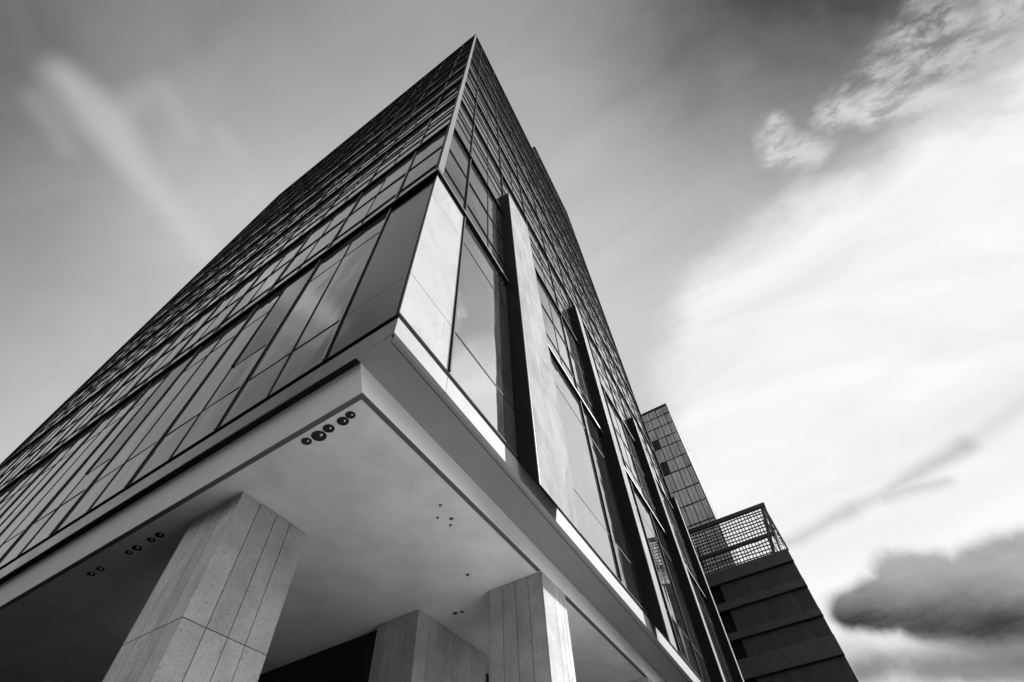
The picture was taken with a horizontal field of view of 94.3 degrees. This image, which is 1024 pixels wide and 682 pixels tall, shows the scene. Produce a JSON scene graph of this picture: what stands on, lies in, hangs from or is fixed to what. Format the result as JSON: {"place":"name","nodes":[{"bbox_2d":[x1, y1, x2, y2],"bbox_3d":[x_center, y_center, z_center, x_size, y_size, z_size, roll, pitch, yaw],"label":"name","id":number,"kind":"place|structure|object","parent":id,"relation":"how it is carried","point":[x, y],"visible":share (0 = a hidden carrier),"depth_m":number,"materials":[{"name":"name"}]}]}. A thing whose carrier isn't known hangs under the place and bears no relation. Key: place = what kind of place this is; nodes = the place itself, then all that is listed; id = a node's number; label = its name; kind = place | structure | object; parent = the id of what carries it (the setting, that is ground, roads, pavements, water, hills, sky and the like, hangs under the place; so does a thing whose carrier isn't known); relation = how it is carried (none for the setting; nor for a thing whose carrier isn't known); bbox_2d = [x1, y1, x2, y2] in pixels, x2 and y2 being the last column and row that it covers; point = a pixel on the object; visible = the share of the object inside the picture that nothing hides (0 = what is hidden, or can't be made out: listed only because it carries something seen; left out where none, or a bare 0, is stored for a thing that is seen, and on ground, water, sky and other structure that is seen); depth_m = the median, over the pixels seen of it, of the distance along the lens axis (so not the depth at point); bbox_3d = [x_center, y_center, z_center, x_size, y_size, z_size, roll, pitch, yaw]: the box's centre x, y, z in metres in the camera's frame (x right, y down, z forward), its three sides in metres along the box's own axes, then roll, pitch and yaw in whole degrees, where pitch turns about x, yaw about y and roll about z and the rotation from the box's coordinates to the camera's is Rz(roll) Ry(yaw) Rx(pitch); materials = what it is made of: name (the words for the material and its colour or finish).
{"place":"outdoors","nodes":[
{"label":"outdoors","id":0,"kind":"place"},
{"bbox_2d":[0,34,743,681],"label":"office tower","id":1,"kind":"structure","parent":0,"point":[406,278],"depth_m":7.60,"materials":[{"name":"black glass"}]},
{"bbox_2d":[0,430,50,481],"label":"window","id":2,"kind":"structure","parent":1,"relation":"in","point":[33,445],"depth_m":17.57,"materials":[{"name":"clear glass"}]},
{"bbox_2d":[0,408,79,488],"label":"window","id":3,"kind":"structure","parent":1,"relation":"in","point":[60,425],"depth_m":16.43,"materials":[{"name":"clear glass"}]},
{"bbox_2d":[0,421,100,531],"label":"window","id":4,"kind":"structure","parent":1,"relation":"in","point":[40,480],"depth_m":11.47,"materials":[{"name":"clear glass"}]},
{"bbox_2d":[9,382,113,482],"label":"window","id":5,"kind":"structure","parent":1,"relation":"in","point":[49,445],"depth_m":15.61,"materials":[{"name":"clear glass"}]},
{"bbox_2d":[0,387,146,556],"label":"window","id":6,"kind":"structure","parent":1,"relation":"in","point":[17,526],"depth_m":10.17,"materials":[{"name":"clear glass"}]},
{"bbox_2d":[48,361,119,428],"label":"window","id":7,"kind":"structure","parent":1,"relation":"in","point":[101,377],"depth_m":20.37,"materials":[{"name":"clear glass"}]},
{"bbox_2d":[0,367,173,566],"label":"window","id":8,"kind":"structure","parent":1,"relation":"in","point":[40,529],"depth_m":8.54,"materials":[{"name":"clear glass"}]},
{"bbox_2d":[42,358,145,458],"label":"window","id":9,"kind":"structure","parent":1,"relation":"in","point":[122,379],"depth_m":14.99,"materials":[{"name":"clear glass"}]},
{"bbox_2d":[74,341,145,408],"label":"window","id":10,"kind":"structure","parent":1,"relation":"in","point":[127,357],"depth_m":19.61,"materials":[{"name":"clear glass"}]},
{"bbox_2d":[80,328,184,430],"bbox_3d":[-11.453,1.137,14.401,1.920,4.140,0.032,-29,-58,17],"label":"window","id":11,"kind":"structure","parent":1,"relation":"in","point":[153,357],"depth_m":14.40,"materials":[{"name":"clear glass"}]},
{"bbox_2d":[103,319,173,386],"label":"window","id":12,"kind":"structure","parent":1,"relation":"in","point":[145,346],"depth_m":19.13,"materials":[{"name":"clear glass"}]},
{"bbox_2d":[52,308,254,533],"bbox_3d":[-6.364,1.085,8.961,1.920,4.885,0.022,-29,-58,17],"label":"window","id":13,"kind":"structure","parent":1,"relation":"in","point":[122,466],"depth_m":8.36,"materials":[{"name":"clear glass"}]},
{"bbox_2d":[133,295,204,363],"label":"window","id":14,"kind":"structure","parent":1,"relation":"in","point":[166,332],"depth_m":18.51,"materials":[{"name":"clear glass"}]},
{"bbox_2d":[122,300,221,399],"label":"window","id":15,"kind":"structure","parent":1,"relation":"in","point":[162,361],"depth_m":13.80,"materials":[{"name":"grey glass"}]},
{"bbox_2d":[168,274,217,319],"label":"window","id":16,"kind":"structure","parent":1,"relation":"in","point":[202,287],"depth_m":22.60,"materials":[{"name":"grey glass"}]},
{"bbox_2d":[167,270,236,337],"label":"window","id":17,"kind":"structure","parent":1,"relation":"in","point":[209,296],"depth_m":17.92,"materials":[{"name":"grey glass"}]},
{"bbox_2d":[127,282,289,485],"bbox_3d":[-4.734,0.168,8.376,1.920,4.885,0.022,-29,-58,17],"label":"window","id":18,"kind":"structure","parent":1,"relation":"in","point":[199,417],"depth_m":7.37,"materials":[{"name":"grey glass"}]},
{"bbox_2d":[167,269,262,366],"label":"window","id":19,"kind":"structure","parent":1,"relation":"in","point":[227,304],"depth_m":13.20,"materials":[{"name":"grey glass"}]},
{"bbox_2d":[192,252,244,301],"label":"window","id":20,"kind":"structure","parent":1,"relation":"in","point":[223,272],"depth_m":21.97,"materials":[{"name":"grey glass"}]},
{"bbox_2d":[201,245,269,311],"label":"window","id":21,"kind":"structure","parent":1,"relation":"in","point":[241,272],"depth_m":17.33,"materials":[{"name":"grey glass"}]},
{"bbox_2d":[224,229,273,276],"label":"window","id":22,"kind":"structure","parent":1,"relation":"in","point":[255,246],"depth_m":21.43,"materials":[{"name":"grey glass"}]},
{"bbox_2d":[216,234,308,330],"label":"window","id":23,"kind":"structure","parent":1,"relation":"in","point":[263,283],"depth_m":12.60,"materials":[{"name":"grey glass"}]},
{"bbox_2d":[239,217,305,282],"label":"window","id":24,"kind":"structure","parent":1,"relation":"in","point":[278,243],"depth_m":16.73,"materials":[{"name":"grey glass"}]},
{"bbox_2d":[251,207,301,255],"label":"window","id":25,"kind":"structure","parent":1,"relation":"in","point":[279,229],"depth_m":20.81,"materials":[{"name":"grey glass"}]},
{"bbox_2d":[262,199,300,234],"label":"window","id":26,"kind":"structure","parent":1,"relation":"in","point":[282,216],"depth_m":24.86,"materials":[{"name":"grey glass"}]},
{"bbox_2d":[217,211,388,427],"bbox_3d":[-3.104,-0.750,7.791,1.920,4.885,0.022,-29,-58,17],"label":"window","id":27,"kind":"structure","parent":1,"relation":"in","point":[301,342],"depth_m":7.10,"materials":[{"name":"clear glass"}]},
{"bbox_2d":[287,179,326,215],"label":"window","id":28,"kind":"structure","parent":1,"relation":"in","point":[311,193],"depth_m":24.27,"materials":[{"name":"grey glass"}]},
{"bbox_2d":[283,180,335,230],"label":"window","id":29,"kind":"structure","parent":1,"relation":"in","point":[315,200],"depth_m":20.21,"materials":[{"name":"grey glass"}]},
{"bbox_2d":[278,187,343,252],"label":"window","id":30,"kind":"structure","parent":1,"relation":"in","point":[314,217],"depth_m":16.10,"materials":[{"name":"grey glass"}]},
{"bbox_2d":[268,195,359,292],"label":"window","id":31,"kind":"structure","parent":1,"relation":"in","point":[322,236],"depth_m":12.01,"materials":[{"name":"grey glass"}]},
{"bbox_2d":[0,38,629,508],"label":"upper window frame","id":32,"kind":"structure","parent":1,"relation":"in","point":[467,55],"depth_m":31.20,"materials":[{"name":"black metal"}]},
{"bbox_2d":[0,39,630,513],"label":"upper window","id":33,"kind":"structure","parent":1,"relation":"in","point":[38,471],"depth_m":29.71,"materials":[{"name":"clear glass"}]},
{"bbox_2d":[311,431,326,440],"bbox_3d":[-2.142,1.058,5.261,0.175,0.026,0.156,-29,-58,17],"label":"downlight","id":34,"kind":"object","parent":1,"relation":"attached to","point":[318,435],"visible":1,"depth_m":5.27,"materials":[{"name":"grey metal"}]},
{"bbox_2d":[315,157,353,193],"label":"window","id":35,"kind":"structure","parent":1,"relation":"in","point":[340,170],"depth_m":23.69,"materials":[{"name":"grey glass"}]},
{"bbox_2d":[319,155,367,202],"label":"window","id":36,"kind":"structure","parent":1,"relation":"in","point":[346,176],"depth_m":19.65,"materials":[{"name":"grey glass"}]},
{"bbox_2d":[322,155,384,218],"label":"window","id":37,"kind":"structure","parent":1,"relation":"in","point":[362,180],"depth_m":15.53,"materials":[{"name":"grey glass"}]},
{"bbox_2d":[344,132,384,170],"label":"window","id":38,"kind":"structure","parent":1,"relation":"in","point":[370,146],"depth_m":23.13,"materials":[{"name":"grey glass"}]},
{"bbox_2d":[329,154,413,247],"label":"window","id":39,"kind":"structure","parent":1,"relation":"in","point":[383,192],"depth_m":11.40,"materials":[{"name":"grey glass"}]},
{"bbox_2d":[355,128,401,173],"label":"window","id":40,"kind":"structure","parent":1,"relation":"in","point":[388,143],"depth_m":19.04,"materials":[{"name":"grey glass"}]},
{"bbox_2d":[377,109,413,143],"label":"window","id":41,"kind":"structure","parent":1,"relation":"in","point":[404,119],"depth_m":22.54,"materials":[{"name":"grey glass"}]},
{"bbox_2d":[370,120,429,181],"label":"window","id":42,"kind":"structure","parent":1,"relation":"in","point":[410,143],"depth_m":14.93,"materials":[{"name":"grey glass"}]},
{"bbox_2d":[393,98,439,144],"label":"window","id":43,"kind":"structure","parent":1,"relation":"in","point":[429,111],"depth_m":18.44,"materials":[{"name":"grey glass"}]},
{"bbox_2d":[396,129,446,198],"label":"window","id":44,"kind":"structure","parent":1,"relation":"in","point":[424,163],"depth_m":10.93,"materials":[{"name":"grey glass"}]},
{"bbox_2d":[409,84,445,118],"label":"window","id":45,"kind":"structure","parent":1,"relation":"in","point":[438,92],"depth_m":21.90,"materials":[{"name":"grey glass"}]},
{"bbox_2d":[421,100,455,143],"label":"window","id":46,"kind":"structure","parent":1,"relation":"in","point":[442,118],"depth_m":14.47,"materials":[{"name":"grey glass"}]},
{"bbox_2d":[434,82,460,112],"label":"window","id":47,"kind":"structure","parent":1,"relation":"in","point":[453,92],"depth_m":17.96,"materials":[{"name":"grey glass"}]},
{"bbox_2d":[443,132,469,209],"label":"window","id":48,"kind":"structure","parent":1,"relation":"in","point":[456,169],"depth_m":10.97,"materials":[{"name":"grey glass"}]},
{"bbox_2d":[455,103,472,151],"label":"window","id":49,"kind":"structure","parent":1,"relation":"in","point":[464,126],"depth_m":14.51,"materials":[{"name":"grey glass"}]},
{"bbox_2d":[462,83,475,119],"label":"window","id":50,"kind":"structure","parent":1,"relation":"in","point":[467,98],"depth_m":18.00,"materials":[{"name":"grey glass"}]},
{"bbox_2d":[449,222,516,453],"bbox_3d":[-0.408,-0.384,8.201,0.019,4.885,1.920,-25,-56,14],"label":"window","id":51,"kind":"structure","parent":1,"relation":"in","point":[481,363],"depth_m":7.47,"materials":[{"name":"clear glass"}]},
{"bbox_2d":[466,162,504,273],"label":"window","id":52,"kind":"structure","parent":1,"relation":"in","point":[482,210],"depth_m":11.71,"materials":[{"name":"grey glass"}]},
{"bbox_2d":[472,127,502,205],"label":"window","id":53,"kind":"structure","parent":1,"relation":"in","point":[480,154],"depth_m":15.30,"materials":[{"name":"grey glass"}]},
{"bbox_2d":[477,89,497,138],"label":"window","id":54,"kind":"structure","parent":1,"relation":"in","point":[480,100],"depth_m":22.19,"materials":[{"name":"grey glass"}]},
{"bbox_2d":[478,77,496,119],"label":"window","id":55,"kind":"structure","parent":1,"relation":"in","point":[481,85],"depth_m":25.69,"materials":[{"name":"grey glass"}]},
{"bbox_2d":[475,105,500,169],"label":"window","id":56,"kind":"structure","parent":1,"relation":"in","point":[480,122],"depth_m":18.76,"materials":[{"name":"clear glass"}]},
{"bbox_2d":[497,112,513,152],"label":"window","id":57,"kind":"structure","parent":1,"relation":"in","point":[502,126],"depth_m":26.72,"materials":[{"name":"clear glass"}]},
{"bbox_2d":[498,127,517,176],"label":"window","id":58,"kind":"structure","parent":1,"relation":"in","point":[503,143],"depth_m":23.29,"materials":[{"name":"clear glass"}]},
{"bbox_2d":[500,149,523,211],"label":"window","id":59,"kind":"structure","parent":1,"relation":"in","point":[507,172],"depth_m":19.81,"materials":[{"name":"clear glass"}]},
{"bbox_2d":[502,178,525,222],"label":"window","id":60,"kind":"structure","parent":1,"relation":"in","point":[505,189],"depth_m":17.59,"materials":[{"name":"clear glass"}]},
{"bbox_2d":[513,143,529,183],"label":"window","id":61,"kind":"structure","parent":1,"relation":"in","point":[517,155],"depth_m":27.75,"materials":[{"name":"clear glass"}]},
{"bbox_2d":[516,162,536,212],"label":"window","id":62,"kind":"structure","parent":1,"relation":"in","point":[522,179],"depth_m":24.34,"materials":[{"name":"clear glass"}]},
{"bbox_2d":[521,189,544,249],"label":"window","id":63,"kind":"structure","parent":1,"relation":"in","point":[529,212],"depth_m":20.90,"materials":[{"name":"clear glass"}]},
{"bbox_2d":[528,172,544,212],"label":"window","id":64,"kind":"structure","parent":1,"relation":"in","point":[533,186],"depth_m":28.84,"materials":[{"name":"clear glass"}]},
{"bbox_2d":[527,224,557,305],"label":"window","id":65,"kind":"structure","parent":1,"relation":"in","point":[540,261],"depth_m":17.42,"materials":[{"name":"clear glass"}]},
{"bbox_2d":[533,195,552,242],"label":"window","id":66,"kind":"structure","parent":1,"relation":"in","point":[541,216],"depth_m":25.45,"materials":[{"name":"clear glass"}]},
{"bbox_2d":[540,224,564,286],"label":"window","id":67,"kind":"structure","parent":1,"relation":"in","point":[551,254],"depth_m":21.96,"materials":[{"name":"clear glass"}]},
{"bbox_2d":[536,275,576,389],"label":"window","id":68,"kind":"structure","parent":1,"relation":"in","point":[552,320],"depth_m":13.92,"materials":[{"name":"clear glass"}]},
{"bbox_2d":[549,225,568,273],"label":"window","id":69,"kind":"structure","parent":1,"relation":"in","point":[556,244],"depth_m":26.44,"materials":[{"name":"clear glass"}]},
{"bbox_2d":[549,264,574,335],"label":"window","id":70,"kind":"structure","parent":1,"relation":"in","point":[563,302],"depth_m":18.50,"materials":[{"name":"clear glass"}]},
{"bbox_2d":[558,258,581,317],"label":"window","id":71,"kind":"structure","parent":1,"relation":"in","point":[568,285],"depth_m":23.06,"materials":[{"name":"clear glass"}]},
{"bbox_2d":[563,252,582,299],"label":"window","id":72,"kind":"structure","parent":1,"relation":"in","point":[572,274],"depth_m":27.57,"materials":[{"name":"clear glass"}]},
{"bbox_2d":[562,320,597,422],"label":"window","id":73,"kind":"structure","parent":1,"relation":"in","point":[581,380],"depth_m":14.88,"materials":[{"name":"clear glass"}]},
{"bbox_2d":[550,355,619,579],"bbox_3d":[1.449,2.355,10.303,0.019,4.885,1.920,-25,-56,14],"label":"window","id":74,"kind":"structure","parent":1,"relation":"in","point":[591,513],"depth_m":9.79,"materials":[{"name":"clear glass"}]},
{"bbox_2d":[574,289,596,345],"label":"window","id":75,"kind":"structure","parent":1,"relation":"in","point":[583,311],"depth_m":24.07,"materials":[{"name":"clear glass"}]},
{"bbox_2d":[576,277,596,326],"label":"window","id":76,"kind":"structure","parent":1,"relation":"in","point":[585,299],"depth_m":28.60,"materials":[{"name":"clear glass"}]},
{"bbox_2d":[589,302,607,346],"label":"window","id":77,"kind":"structure","parent":1,"relation":"in","point":[596,319],"depth_m":29.70,"materials":[{"name":"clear glass"}]},
{"bbox_2d":[588,315,611,372],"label":"window","id":78,"kind":"structure","parent":1,"relation":"in","point":[597,336],"depth_m":25.17,"materials":[{"name":"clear glass"}]},
{"bbox_2d":[587,333,617,410],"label":"window","id":79,"kind":"structure","parent":1,"relation":"in","point":[603,376],"depth_m":20.62,"materials":[{"name":"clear glass"}]},
{"bbox_2d":[602,341,625,398],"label":"window","id":80,"kind":"structure","parent":1,"relation":"in","point":[610,360],"depth_m":26.23,"materials":[{"name":"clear glass"}]},
{"bbox_2d":[582,406,646,612],"bbox_3d":[2.377,3.725,11.354,0.019,4.885,1.920,-25,-56,14],"label":"window","id":81,"kind":"structure","parent":1,"relation":"in","point":[628,572],"depth_m":10.79,"materials":[{"name":"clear glass"}]},
{"bbox_2d":[603,362,630,433],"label":"window","id":82,"kind":"structure","parent":1,"relation":"in","point":[613,386],"depth_m":21.80,"materials":[{"name":"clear glass"}]},
{"bbox_2d":[605,394,644,498],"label":"window","id":83,"kind":"structure","parent":1,"relation":"in","point":[623,442],"depth_m":17.13,"materials":[{"name":"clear glass"}]},
{"bbox_2d":[614,363,637,420],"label":"window","id":84,"kind":"structure","parent":1,"relation":"in","point":[621,380],"depth_m":27.31,"materials":[{"name":"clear glass"}]},
{"bbox_2d":[625,384,649,442],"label":"window","id":85,"kind":"structure","parent":1,"relation":"in","point":[633,402],"depth_m":28.38,"materials":[{"name":"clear glass"}]},
{"bbox_2d":[623,426,660,523],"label":"window","id":86,"kind":"structure","parent":1,"relation":"in","point":[650,502],"depth_m":18.14,"materials":[{"name":"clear glass"}]},
{"bbox_2d":[631,413,660,485],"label":"window","id":87,"kind":"structure","parent":1,"relation":"in","point":[653,469],"depth_m":24.02,"materials":[{"name":"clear glass"}]},
{"bbox_2d":[627,477,679,652],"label":"window","id":88,"kind":"structure","parent":1,"relation":"in","point":[627,477],"depth_m":12.43,"materials":[{"name":"glass"}]},
{"bbox_2d":[644,437,669,501],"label":"window","id":89,"kind":"structure","parent":1,"relation":"in","point":[650,450],"depth_m":25.01,"materials":[{"name":"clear glass"}]},
{"bbox_2d":[632,485,701,679],"bbox_3d":[4.235,6.464,13.455,0.019,4.885,1.920,-25,-56,14],"label":"window","id":90,"kind":"structure","parent":1,"relation":"in","point":[675,613],"depth_m":13.10,"materials":[{"name":"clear glass"}]},
{"bbox_2d":[658,486,691,573],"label":"window","id":91,"kind":"structure","parent":1,"relation":"in","point":[665,503],"depth_m":20.51,"materials":[{"name":"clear glass"}]},
{"bbox_2d":[652,517,711,681],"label":"window","id":92,"kind":"structure","parent":1,"relation":"in","point":[704,670],"depth_m":14.26,"materials":[{"name":"grey glass"}]},
{"bbox_2d":[667,502,700,588],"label":"window","id":93,"kind":"structure","parent":1,"relation":"in","point":[676,524],"depth_m":21.30,"materials":[{"name":"grey glass"}]},
{"bbox_2d":[689,576,729,681],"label":"window","id":94,"kind":"structure","parent":1,"relation":"in","point":[693,584],"depth_m":17.25,"materials":[{"name":"grey glass"}]},
{"bbox_2d":[699,591,733,681],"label":"window","id":95,"kind":"structure","parent":1,"relation":"in","point":[703,600],"depth_m":18.25,"materials":[{"name":"black glass"}]},
{"bbox_2d":[0,0,1023,681],"label":"sky","id":96,"kind":"structure","parent":0,"point":[798,225],"materials":[{"name":"grey"}]},
{"bbox_2d":[641,403,737,575],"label":"glazed tower","id":97,"kind":"structure","parent":0,"point":[686,488],"depth_m":71.81,"materials":[{"name":"glass"},{"name":"bronze"}]},
{"bbox_2d":[664,474,676,493],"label":"window","id":98,"kind":"structure","parent":97,"relation":"in","point":[669,478],"depth_m":71.62,"materials":[{"name":"grey glass"}]},
{"bbox_2d":[672,471,684,490],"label":"window","id":99,"kind":"structure","parent":97,"relation":"in","point":[679,480],"depth_m":71.26,"materials":[{"name":"grey glass"}]},
{"bbox_2d":[678,489,691,506],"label":"window","id":100,"kind":"structure","parent":97,"relation":"in","point":[681,494],"depth_m":68.87,"materials":[{"name":"grey glass"}]},
{"bbox_2d":[680,468,693,486],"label":"window","id":101,"kind":"structure","parent":97,"relation":"in","point":[689,481],"depth_m":70.83,"materials":[{"name":"grey glass"}]},
{"bbox_2d":[684,505,698,524],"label":"window","id":102,"kind":"structure","parent":97,"relation":"in","point":[690,508],"depth_m":66.57,"materials":[{"name":"grey glass"}]},
{"bbox_2d":[687,485,699,502],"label":"window","id":103,"kind":"structure","parent":97,"relation":"in","point":[696,498],"depth_m":68.50,"materials":[{"name":"grey glass"}]},
{"bbox_2d":[693,501,707,521],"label":"window","id":104,"kind":"structure","parent":97,"relation":"in","point":[703,515],"depth_m":66.19,"materials":[{"name":"grey glass"}]},
{"bbox_2d":[688,502,858,681],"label":"concrete block","id":105,"kind":"structure","parent":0,"point":[776,626],"depth_m":38.86,"materials":[{"name":"black"}]},
{"bbox_2d":[710,586,725,604],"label":"window","id":106,"kind":"structure","parent":105,"relation":"in","point":[717,594],"depth_m":41.87,"materials":[{"name":"black glass"}]},
{"bbox_2d":[719,611,736,633],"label":"window","id":107,"kind":"structure","parent":105,"relation":"in","point":[726,618],"depth_m":40.05,"materials":[{"name":"black glass"}]},
{"bbox_2d":[730,640,747,659],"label":"window","id":108,"kind":"structure","parent":105,"relation":"in","point":[738,649],"depth_m":38.38,"materials":[{"name":"black glass"}]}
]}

